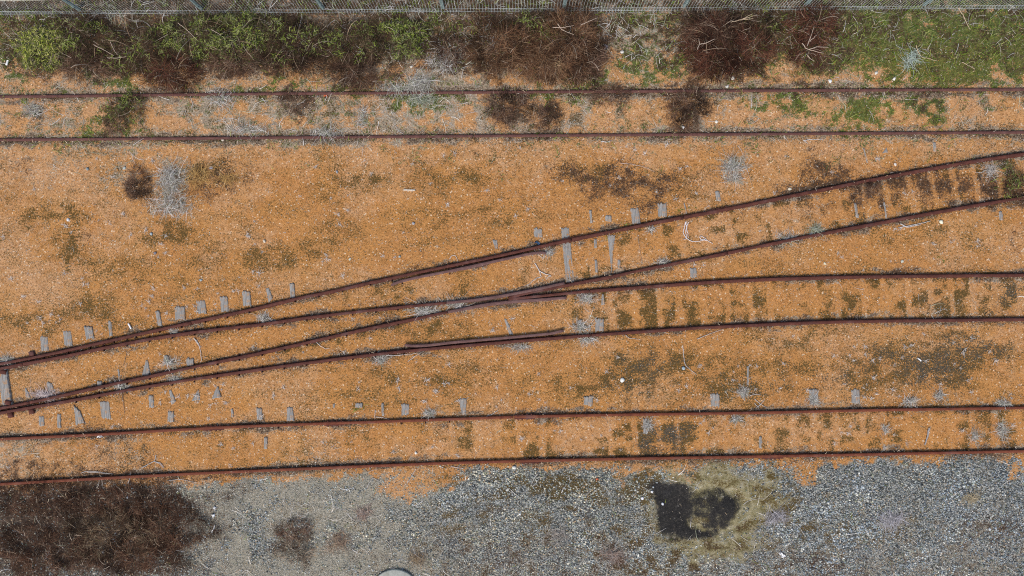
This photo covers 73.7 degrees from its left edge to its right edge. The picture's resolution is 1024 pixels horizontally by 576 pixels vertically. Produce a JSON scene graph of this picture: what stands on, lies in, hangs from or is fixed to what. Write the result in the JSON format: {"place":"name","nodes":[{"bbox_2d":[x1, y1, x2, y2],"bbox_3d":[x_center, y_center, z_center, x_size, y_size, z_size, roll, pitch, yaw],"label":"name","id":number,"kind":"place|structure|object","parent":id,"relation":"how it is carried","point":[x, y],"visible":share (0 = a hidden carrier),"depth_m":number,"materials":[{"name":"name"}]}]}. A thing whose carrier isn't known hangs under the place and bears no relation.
{"place":"outdoors","nodes":[
{"label":"outdoors","id":0,"kind":"place"},
{"bbox_2d":[0,0,1023,575],"bbox_3d":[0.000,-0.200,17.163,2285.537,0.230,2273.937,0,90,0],"label":"ground","id":1,"kind":"structure","parent":0,"point":[706,508],"depth_m":17.17,"materials":[{"name":"soil"}]},
{"bbox_2d":[0,369,12,405],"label":"sleeper","id":2,"kind":"object","parent":1,"relation":"on","point":[6,393],"visible":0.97,"depth_m":17.12,"materials":[{"name":"wood"}]},
{"bbox_2d":[18,99,50,121],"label":"straw tuft","id":3,"kind":"object","parent":1,"relation":"on","point":[37,111],"visible":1,"depth_m":17.13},
{"bbox_2d":[2,15,82,79],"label":"shrub","id":4,"kind":"object","parent":1,"relation":"on","point":[22,48],"visible":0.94,"depth_m":16.95,"materials":[{"name":"green plant"}]},
{"bbox_2d":[0,473,86,525],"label":"shrub","id":5,"kind":"object","parent":1,"relation":"on","point":[33,502],"visible":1,"depth_m":17.09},
{"bbox_2d":[26,381,63,402],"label":"straw tuft","id":6,"kind":"object","parent":1,"relation":"on","point":[44,394],"visible":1,"depth_m":17.13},
{"bbox_2d":[0,520,97,575],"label":"shrub","id":7,"kind":"object","parent":1,"relation":"on","point":[28,558],"visible":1,"depth_m":17.06,"materials":[{"name":"plant"}]},
{"bbox_2d":[63,330,72,346],"bbox_3d":[-11.162,1.267,17.219,0.198,0.161,0.418,-6,90,0],"label":"sleeper","id":8,"kind":"object","parent":1,"relation":"on","point":[67,335],"visible":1,"depth_m":17.15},
{"bbox_2d":[44,9,127,71],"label":"shrub","id":9,"kind":"object","parent":1,"relation":"on","point":[56,21],"visible":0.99,"depth_m":16.88,"materials":[{"name":"green plant"}]},
{"bbox_2d":[53,42,131,93],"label":"shrub","id":10,"kind":"object","parent":1,"relation":"on","point":[74,75],"visible":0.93,"depth_m":16.98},
{"bbox_2d":[0,321,192,365],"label":"rail","id":11,"kind":"object","parent":1,"relation":"on","point":[32,356],"visible":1,"depth_m":17.08,"materials":[{"name":"metal"}]},
{"bbox_2d":[100,401,110,419],"bbox_3d":[-10.227,3.078,17.224,0.234,0.152,0.491,-6,90,0],"label":"sleeper","id":12,"kind":"object","parent":1,"relation":"on","point":[105,409],"visible":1,"depth_m":17.16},
{"bbox_2d":[98,115,131,139],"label":"shrub","id":13,"kind":"object","parent":1,"relation":"on","point":[112,130],"visible":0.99,"depth_m":17.10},
{"bbox_2d":[54,478,182,529],"bbox_3d":[-9.842,5.403,17.078,3.284,0.214,1.495,0,90,0],"label":"shrub","id":14,"kind":"object","parent":1,"relation":"on","point":[91,511],"visible":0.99,"depth_m":17.09,"materials":[{"name":"plant"}]},
{"bbox_2d":[60,499,182,565],"bbox_3d":[-9.784,6.174,17.045,3.244,0.276,1.795,0,90,0],"label":"shrub","id":15,"kind":"object","parent":1,"relation":"on","point":[86,541],"visible":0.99,"depth_m":17.05,"materials":[{"name":"plant"}]},
{"bbox_2d":[95,83,150,130],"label":"shrub","id":16,"kind":"object","parent":1,"relation":"on","point":[133,100],"visible":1,"depth_m":17.04,"materials":[{"name":"green plant"}]},
{"bbox_2d":[84,15,177,83],"bbox_3d":[-9.436,-5.927,16.868,2.399,0.563,1.864,0,90,0],"label":"shrub","id":17,"kind":"object","parent":1,"relation":"on","point":[127,58],"visible":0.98,"depth_m":16.87,"materials":[{"name":"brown plant"}]},
{"bbox_2d":[78,529,196,575],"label":"shrub","id":18,"kind":"object","parent":1,"relation":"on","point":[145,566],"visible":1,"depth_m":17.05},
{"bbox_2d":[120,161,156,203],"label":"shrub","id":19,"kind":"object","parent":1,"relation":"on","point":[131,184],"visible":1,"depth_m":17.12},
{"bbox_2d":[149,148,189,203],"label":"straw tuft","id":20,"kind":"object","parent":1,"relation":"on","point":[168,172],"visible":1,"depth_m":17.10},
{"bbox_2d":[133,48,208,99],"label":"shrub","id":21,"kind":"object","parent":1,"relation":"on","point":[174,71],"visible":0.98,"depth_m":16.95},
{"bbox_2d":[121,493,223,556],"bbox_3d":[-8.455,5.921,17.049,2.796,0.272,1.730,0,90,0],"label":"shrub","id":22,"kind":"object","parent":1,"relation":"on","point":[140,521],"visible":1,"depth_m":17.06,"materials":[{"name":"plant"}]},
{"bbox_2d":[145,187,200,222],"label":"straw tuft","id":23,"kind":"object","parent":1,"relation":"on","point":[172,207],"visible":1,"depth_m":17.10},
{"bbox_2d":[175,305,185,319],"bbox_3d":[-8.342,0.625,17.217,0.268,0.165,0.370,0,90,0],"label":"sleeper","id":24,"kind":"object","parent":1,"relation":"on","point":[179,312],"visible":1,"depth_m":17.15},
{"bbox_2d":[144,7,233,70],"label":"shrub","id":25,"kind":"object","parent":1,"relation":"on","point":[170,26],"visible":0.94,"depth_m":16.85,"materials":[{"name":"green plant"}]},
{"bbox_2d":[173,153,218,196],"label":"straw tuft","id":26,"kind":"object","parent":1,"relation":"on","point":[196,172],"visible":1,"depth_m":17.10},
{"bbox_2d":[0,91,409,97],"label":"rail","id":27,"kind":"object","parent":1,"relation":"on","point":[191,94],"visible":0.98,"depth_m":17.12,"materials":[{"name":"brown metal"}]},
{"bbox_2d":[201,80,236,113],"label":"straw tuft","id":28,"kind":"object","parent":1,"relation":"on","point":[222,96],"visible":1,"depth_m":17.12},
{"bbox_2d":[211,163,243,190],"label":"straw tuft","id":29,"kind":"object","parent":1,"relation":"on","point":[229,179],"visible":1,"depth_m":17.13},
{"bbox_2d":[23,302,445,365],"bbox_3d":[-6.957,1.037,17.134,10.708,0.113,0.314,-8,90,0],"label":"rail","id":30,"kind":"object","parent":1,"relation":"on","point":[193,332],"visible":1,"depth_m":17.08,"materials":[{"name":"metal"}]},
{"bbox_2d":[0,135,472,140],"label":"rail","id":31,"kind":"object","parent":1,"relation":"on","point":[229,138],"visible":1,"depth_m":17.12,"materials":[{"name":"brown metal"}]},
{"bbox_2d":[187,3,288,67],"bbox_3d":[-6.734,-6.285,16.820,2.928,0.659,1.754,0,90,0],"label":"shrub","id":32,"kind":"object","parent":1,"relation":"on","point":[235,29],"visible":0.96,"depth_m":16.82,"materials":[{"name":"green plant"}]},
{"bbox_2d":[29,311,447,403],"bbox_3d":[-6.841,1.736,17.134,10.701,0.113,0.190,-12,90,0],"label":"rail","id":33,"kind":"object","parent":1,"relation":"on","point":[284,347],"visible":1,"depth_m":17.08,"materials":[{"name":"metal"}]},
{"bbox_2d":[201,37,277,84],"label":"shrub","id":34,"kind":"object","parent":1,"relation":"on","point":[234,64],"visible":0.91,"depth_m":17.00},
{"bbox_2d":[219,114,280,141],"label":"straw tuft","id":35,"kind":"object","parent":1,"relation":"on","point":[245,129],"visible":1,"depth_m":17.13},
{"bbox_2d":[0,416,512,440],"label":"rail","id":36,"kind":"object","parent":1,"relation":"on","point":[327,423],"visible":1,"depth_m":17.10,"materials":[{"name":"red metal"}]},
{"bbox_2d":[0,458,540,485],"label":"rail","id":37,"kind":"object","parent":1,"relation":"on","point":[274,470],"visible":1,"depth_m":17.10,"materials":[{"name":"red metal"}]},
{"bbox_2d":[274,86,307,118],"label":"shrub","id":38,"kind":"object","parent":1,"relation":"on","point":[293,99],"visible":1,"depth_m":17.10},
{"bbox_2d":[269,534,316,571],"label":"shrub","id":39,"kind":"object","parent":1,"relation":"on","point":[305,555],"visible":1,"depth_m":17.09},
{"bbox_2d":[271,514,316,546],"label":"shrub","id":40,"kind":"object","parent":1,"relation":"on","point":[296,532],"visible":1,"depth_m":17.07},
{"bbox_2d":[0,333,590,417],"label":"rail","id":41,"kind":"object","parent":1,"relation":"on","point":[31,408],"visible":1,"depth_m":17.08,"materials":[{"name":"metal"}]},
{"bbox_2d":[264,42,331,82],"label":"shrub","id":42,"kind":"object","parent":1,"relation":"on","point":[299,66],"visible":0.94,"depth_m":17.00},
{"bbox_2d":[256,6,339,74],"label":"shrub","id":43,"kind":"object","parent":1,"relation":"on","point":[295,36],"visible":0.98,"depth_m":16.88,"materials":[{"name":"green plant"}]},
{"bbox_2d":[294,116,346,148],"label":"straw tuft","id":44,"kind":"object","parent":1,"relation":"on","point":[323,132],"visible":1,"depth_m":17.13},
{"bbox_2d":[152,461,496,575],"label":"grey grit","id":45,"kind":"object","parent":1,"relation":"on","point":[264,506],"visible":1,"depth_m":17.16,"materials":[{"name":"gravel"}]},
{"bbox_2d":[316,529,354,554],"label":"straw tuft","id":46,"kind":"object","parent":1,"relation":"on","point":[338,543],"visible":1,"depth_m":17.13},
{"bbox_2d":[302,10,390,76],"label":"shrub","id":47,"kind":"object","parent":1,"relation":"on","point":[341,48],"visible":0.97,"depth_m":16.89,"materials":[{"name":"green plant"}]},
{"bbox_2d":[316,45,386,95],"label":"shrub","id":48,"kind":"object","parent":1,"relation":"on","point":[346,77],"visible":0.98,"depth_m":16.98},
{"bbox_2d":[348,95,372,134],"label":"straw tuft","id":49,"kind":"object","parent":1,"relation":"on","point":[361,116],"visible":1,"depth_m":17.12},
{"bbox_2d":[348,501,374,523],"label":"straw tuft","id":50,"kind":"object","parent":1,"relation":"on","point":[360,516],"visible":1,"depth_m":17.12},
{"bbox_2d":[191,235,581,323],"bbox_3d":[-3.133,-0.196,17.134,10.002,0.113,0.169,-12,90,0],"label":"rail","id":51,"kind":"object","parent":1,"relation":"on","point":[395,277],"visible":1,"depth_m":17.08,"materials":[{"name":"metal"}]},
{"bbox_2d":[349,11,437,67],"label":"shrub","id":52,"kind":"object","parent":1,"relation":"on","point":[393,24],"visible":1,"depth_m":16.91,"materials":[{"name":"green plant"}]},
{"bbox_2d":[378,569,411,575],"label":"pit lid","id":53,"kind":"object","parent":1,"relation":"on","point":[394,572],"visible":1,"depth_m":17.09,"materials":[{"name":"concrete"}]},
{"bbox_2d":[370,71,420,104],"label":"straw tuft","id":54,"kind":"object","parent":1,"relation":"on","point":[398,88],"visible":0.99,"depth_m":17.13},
{"bbox_2d":[405,544,429,569],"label":"straw tuft","id":55,"kind":"object","parent":1,"relation":"on","point":[417,559],"visible":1,"depth_m":17.12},
{"bbox_2d":[396,69,440,100],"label":"straw tuft","id":56,"kind":"object","parent":1,"relation":"on","point":[421,83],"visible":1,"depth_m":17.10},
{"bbox_2d":[407,87,439,115],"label":"straw tuft","id":57,"kind":"object","parent":1,"relation":"on","point":[421,101],"visible":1,"depth_m":17.12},
{"bbox_2d":[403,297,448,324],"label":"straw tuft","id":58,"kind":"object","parent":1,"relation":"on","point":[422,311],"visible":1,"depth_m":17.13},
{"bbox_2d":[424,47,468,81],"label":"straw tuft","id":59,"kind":"object","parent":1,"relation":"on","point":[447,70],"visible":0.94,"depth_m":17.10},
{"bbox_2d":[426,22,477,75],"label":"shrub","id":60,"kind":"object","parent":1,"relation":"on","point":[441,47],"visible":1,"depth_m":16.98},
{"bbox_2d":[391,251,545,285],"bbox_3d":[-1.089,-0.505,17.134,3.993,0.112,0.174,-12,90,0],"label":"rail","id":61,"kind":"object","parent":1,"relation":"on","point":[476,265],"visible":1,"depth_m":17.08,"materials":[{"name":"brown metal"}]},
{"bbox_2d":[405,329,563,347],"bbox_3d":[-0.695,1.276,17.134,4.018,0.111,0.166,-5,90,0],"label":"rail","id":62,"kind":"object","parent":1,"relation":"on","point":[428,344],"visible":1,"depth_m":17.08,"materials":[{"name":"brown metal"}]},
{"bbox_2d":[461,3,543,88],"bbox_3d":[-0.228,-6.032,16.864,2.275,0.581,2.129,0,90,0],"label":"shrub","id":63,"kind":"object","parent":1,"relation":"on","point":[483,57],"visible":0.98,"depth_m":16.89,"materials":[{"name":"plant"}]},
{"bbox_2d":[474,84,531,130],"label":"shrub","id":64,"kind":"object","parent":1,"relation":"on","point":[505,97],"visible":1,"depth_m":17.06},
{"bbox_2d":[447,281,564,303],"bbox_3d":[-0.157,0.154,17.134,2.997,0.112,0.164,-9,90,0],"label":"rail","id":65,"kind":"object","parent":1,"relation":"on","point":[485,298],"visible":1,"depth_m":17.08,"materials":[{"name":"brown metal"}]},
{"bbox_2d":[448,296,566,312],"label":"rail","id":66,"kind":"object","parent":1,"relation":"on","point":[485,304],"visible":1,"depth_m":17.08,"materials":[{"name":"brown metal"}]},
{"bbox_2d":[0,0,1023,16],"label":"fence","id":67,"kind":"object","parent":1,"relation":"on","point":[319,3],"visible":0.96,"depth_m":16.91,"materials":[{"name":"metal"}]},
{"bbox_2d":[0,22,1023,492],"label":"orange grit","id":68,"kind":"object","parent":1,"relation":"on","point":[492,268],"visible":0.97,"depth_m":17.17,"materials":[{"name":"gravel"}]},
{"bbox_2d":[1,25,1023,571],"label":"pale pebbles","id":69,"kind":"object","parent":1,"relation":"on","point":[545,277],"visible":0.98,"depth_m":17.16,"materials":[{"name":"stone"}]},
{"bbox_2d":[503,0,570,51],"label":"shrub","id":70,"kind":"object","parent":1,"relation":"on","point":[534,19],"visible":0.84,"depth_m":16.87,"materials":[{"name":"brown plant"}]},
{"bbox_2d":[517,99,566,131],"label":"shrub","id":71,"kind":"object","parent":1,"relation":"on","point":[543,116],"visible":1,"depth_m":17.08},
{"bbox_2d":[488,37,602,93],"bbox_3d":[0.798,-5.561,16.911,3.139,0.509,1.636,0,90,0],"label":"shrub","id":72,"kind":"object","parent":1,"relation":"on","point":[528,70],"visible":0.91,"depth_m":16.96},
{"bbox_2d":[508,289,589,299],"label":"rail","id":73,"kind":"object","parent":1,"relation":"on","point":[584,291],"visible":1,"depth_m":17.08,"materials":[{"name":"metal"}]},
{"bbox_2d":[539,517,572,556],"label":"straw tuft","id":74,"kind":"object","parent":1,"relation":"on","point":[556,534],"visible":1,"depth_m":17.14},
{"bbox_2d":[561,227,573,282],"bbox_3d":[1.395,-0.830,17.227,0.219,0.145,1.428,-6,90,0],"label":"sleeper","id":75,"kind":"object","parent":1,"relation":"on","point":[567,255],"visible":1,"depth_m":17.17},
{"bbox_2d":[524,0,614,68],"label":"shrub","id":76,"kind":"object","parent":1,"relation":"on","point":[583,25],"visible":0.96,"depth_m":16.80,"materials":[{"name":"plant"}]},
{"bbox_2d":[563,317,596,334],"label":"straw tuft","id":77,"kind":"object","parent":1,"relation":"on","point":[579,327],"visible":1,"depth_m":17.13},
{"bbox_2d":[549,33,612,89],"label":"shrub","id":78,"kind":"object","parent":1,"relation":"on","point":[599,61],"visible":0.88,"depth_m":16.95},
{"bbox_2d":[573,292,600,306],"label":"straw tuft","id":79,"kind":"object","parent":1,"relation":"on","point":[586,297],"visible":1,"depth_m":17.12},
{"bbox_2d":[607,235,614,271],"bbox_3d":[2.495,-0.864,17.219,0.205,0.162,0.982,0,90,0],"label":"sleeper","id":80,"kind":"object","parent":1,"relation":"on","point":[611,239],"visible":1,"depth_m":17.15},
{"bbox_2d":[588,76,637,110],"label":"shrub","id":81,"kind":"object","parent":1,"relation":"on","point":[612,87],"visible":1,"depth_m":17.07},
{"bbox_2d":[509,251,726,297],"bbox_3d":[2.654,-0.326,17.137,5.580,0.112,0.139,-12,90,0],"label":"rail","id":82,"kind":"object","parent":1,"relation":"on","point":[664,265],"visible":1,"depth_m":17.08,"materials":[{"name":"metal"}]},
{"bbox_2d":[596,540,639,573],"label":"straw tuft","id":83,"kind":"object","parent":1,"relation":"on","point":[616,555],"visible":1,"depth_m":17.12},
{"bbox_2d":[571,216,682,241],"bbox_3d":[2.893,-1.497,17.134,2.847,0.112,0.113,-11,90,0],"label":"rail","id":84,"kind":"object","parent":1,"relation":"on","point":[631,227],"visible":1,"depth_m":17.08,"materials":[{"name":"metal"}]},
{"bbox_2d":[630,207,640,223],"bbox_3d":[3.104,-1.806,17.221,0.215,0.158,0.446,-8,90,0],"label":"sleeper","id":85,"kind":"object","parent":1,"relation":"on","point":[635,216],"visible":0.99,"depth_m":17.16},
{"bbox_2d":[666,112,704,139],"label":"shrub","id":86,"kind":"object","parent":1,"relation":"on","point":[681,129],"visible":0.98,"depth_m":17.10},
{"bbox_2d":[661,81,721,134],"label":"shrub","id":87,"kind":"object","parent":1,"relation":"on","point":[706,108],"visible":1,"depth_m":17.06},
{"bbox_2d":[673,2,749,66],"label":"shrub","id":88,"kind":"object","parent":1,"relation":"on","point":[706,24],"visible":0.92,"depth_m":16.86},
{"bbox_2d":[410,88,1023,93],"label":"rail","id":89,"kind":"object","parent":1,"relation":"on","point":[748,90],"visible":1,"depth_m":17.12,"materials":[{"name":"brown metal"}]},
{"bbox_2d":[689,45,747,85],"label":"shrub","id":90,"kind":"object","parent":1,"relation":"on","point":[714,66],"visible":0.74,"depth_m":17.03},
{"bbox_2d":[675,8,783,89],"bbox_3d":[5.395,-5.945,16.851,2.947,0.614,2.148,0,90,0],"label":"shrub","id":91,"kind":"object","parent":1,"relation":"on","point":[705,52],"visible":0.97,"depth_m":16.88,"materials":[{"name":"plant"}]},
{"bbox_2d":[709,148,751,184],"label":"straw tuft","id":92,"kind":"object","parent":1,"relation":"on","point":[731,165],"visible":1,"depth_m":17.10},
{"bbox_2d":[474,131,1023,137],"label":"rail","id":93,"kind":"object","parent":1,"relation":"on","point":[756,134],"visible":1,"depth_m":17.12,"materials":[{"name":"brown metal"}]},
{"bbox_2d":[723,1,787,48],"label":"shrub","id":94,"kind":"object","parent":1,"relation":"on","point":[769,25],"visible":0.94,"depth_m":16.87,"materials":[{"name":"brown plant"}]},
{"bbox_2d":[514,406,1023,419],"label":"rail","id":95,"kind":"object","parent":1,"relation":"on","point":[526,416],"visible":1,"depth_m":17.10,"materials":[{"name":"red metal"}]},
{"bbox_2d":[516,450,1023,462],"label":"rail","id":96,"kind":"object","parent":1,"relation":"on","point":[770,456],"visible":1,"depth_m":17.10,"materials":[{"name":"red metal"}]},
{"bbox_2d":[754,501,790,540],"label":"straw tuft","id":97,"kind":"object","parent":1,"relation":"on","point":[783,520],"visible":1,"depth_m":17.12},
{"bbox_2d":[777,27,833,80],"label":"shrub","id":98,"kind":"object","parent":1,"relation":"on","point":[818,53],"visible":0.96,"depth_m":16.97,"materials":[{"name":"plant"}]},
{"bbox_2d":[590,273,1023,292],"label":"rail","id":99,"kind":"object","parent":1,"relation":"on","point":[764,279],"visible":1,"depth_m":17.08,"materials":[{"name":"metal"}]},
{"bbox_2d":[591,317,1023,336],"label":"rail","id":100,"kind":"object","parent":1,"relation":"on","point":[839,321],"visible":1,"depth_m":17.08,"materials":[{"name":"metal"}]},
{"bbox_2d":[779,0,846,52],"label":"shrub","id":101,"kind":"object","parent":1,"relation":"on","point":[804,18],"visible":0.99,"depth_m":16.86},
{"bbox_2d":[682,152,1023,218],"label":"rail","id":102,"kind":"object","parent":1,"relation":"on","point":[824,189],"visible":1,"depth_m":17.08,"materials":[{"name":"metal"}]},
{"bbox_2d":[849,175,884,201],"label":"shrub","id":103,"kind":"object","parent":1,"relation":"on","point":[867,191],"visible":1,"depth_m":17.09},
{"bbox_2d":[726,196,1023,254],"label":"rail","id":104,"kind":"object","parent":1,"relation":"on","point":[875,223],"visible":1,"depth_m":17.08,"materials":[{"name":"metal"}]},
{"bbox_2d":[866,503,912,536],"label":"straw tuft","id":105,"kind":"object","parent":1,"relation":"on","point":[898,519],"visible":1,"depth_m":17.13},
{"bbox_2d":[897,46,927,75],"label":"straw tuft","id":106,"kind":"object","parent":1,"relation":"on","point":[911,59],"visible":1,"depth_m":17.11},
{"bbox_2d":[959,488,994,506],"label":"straw tuft","id":107,"kind":"object","parent":1,"relation":"on","point":[972,498],"visible":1,"depth_m":17.12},
{"bbox_2d":[968,158,1006,181],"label":"straw tuft","id":108,"kind":"object","parent":1,"relation":"on","point":[990,170],"visible":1,"depth_m":17.13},
{"bbox_2d":[989,414,1013,459],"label":"straw tuft","id":109,"kind":"object","parent":1,"relation":"on","point":[1001,429],"visible":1,"depth_m":17.14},
{"bbox_2d":[996,167,1023,207],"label":"shrub","id":110,"kind":"object","parent":1,"relation":"on","point":[1020,178],"visible":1,"depth_m":17.06,"materials":[{"name":"green plant"}]},
{"bbox_2d":[0,447,1023,575],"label":"ballast gravel","id":111,"kind":"structure","parent":0,"point":[815,506],"depth_m":17.16,"materials":[{"name":"gravel"}]},
{"bbox_2d":[0,0,1023,575],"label":"dead undergrowth","id":112,"kind":"object","parent":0,"point":[504,252],"visible":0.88,"depth_m":17.13,"materials":[{"name":"plant"}]},
{"bbox_2d":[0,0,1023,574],"bbox_3d":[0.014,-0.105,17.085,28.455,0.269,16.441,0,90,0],"label":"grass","id":113,"kind":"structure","parent":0,"point":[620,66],"depth_m":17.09,"materials":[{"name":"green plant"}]},
{"bbox_2d":[0,0,1023,575],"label":"straw fragments","id":114,"kind":"object","parent":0,"point":[480,288],"visible":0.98,"depth_m":17.16,"materials":[{"name":"plant"}]},
{"bbox_2d":[0,0,1023,575],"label":"dry straw","id":115,"kind":"object","parent":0,"point":[540,256],"visible":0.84,"depth_m":17.13,"materials":[{"name":"plant"}]},
{"bbox_2d":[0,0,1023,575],"bbox_3d":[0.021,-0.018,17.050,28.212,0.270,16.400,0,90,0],"label":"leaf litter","id":116,"kind":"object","parent":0,"point":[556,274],"visible":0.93,"depth_m":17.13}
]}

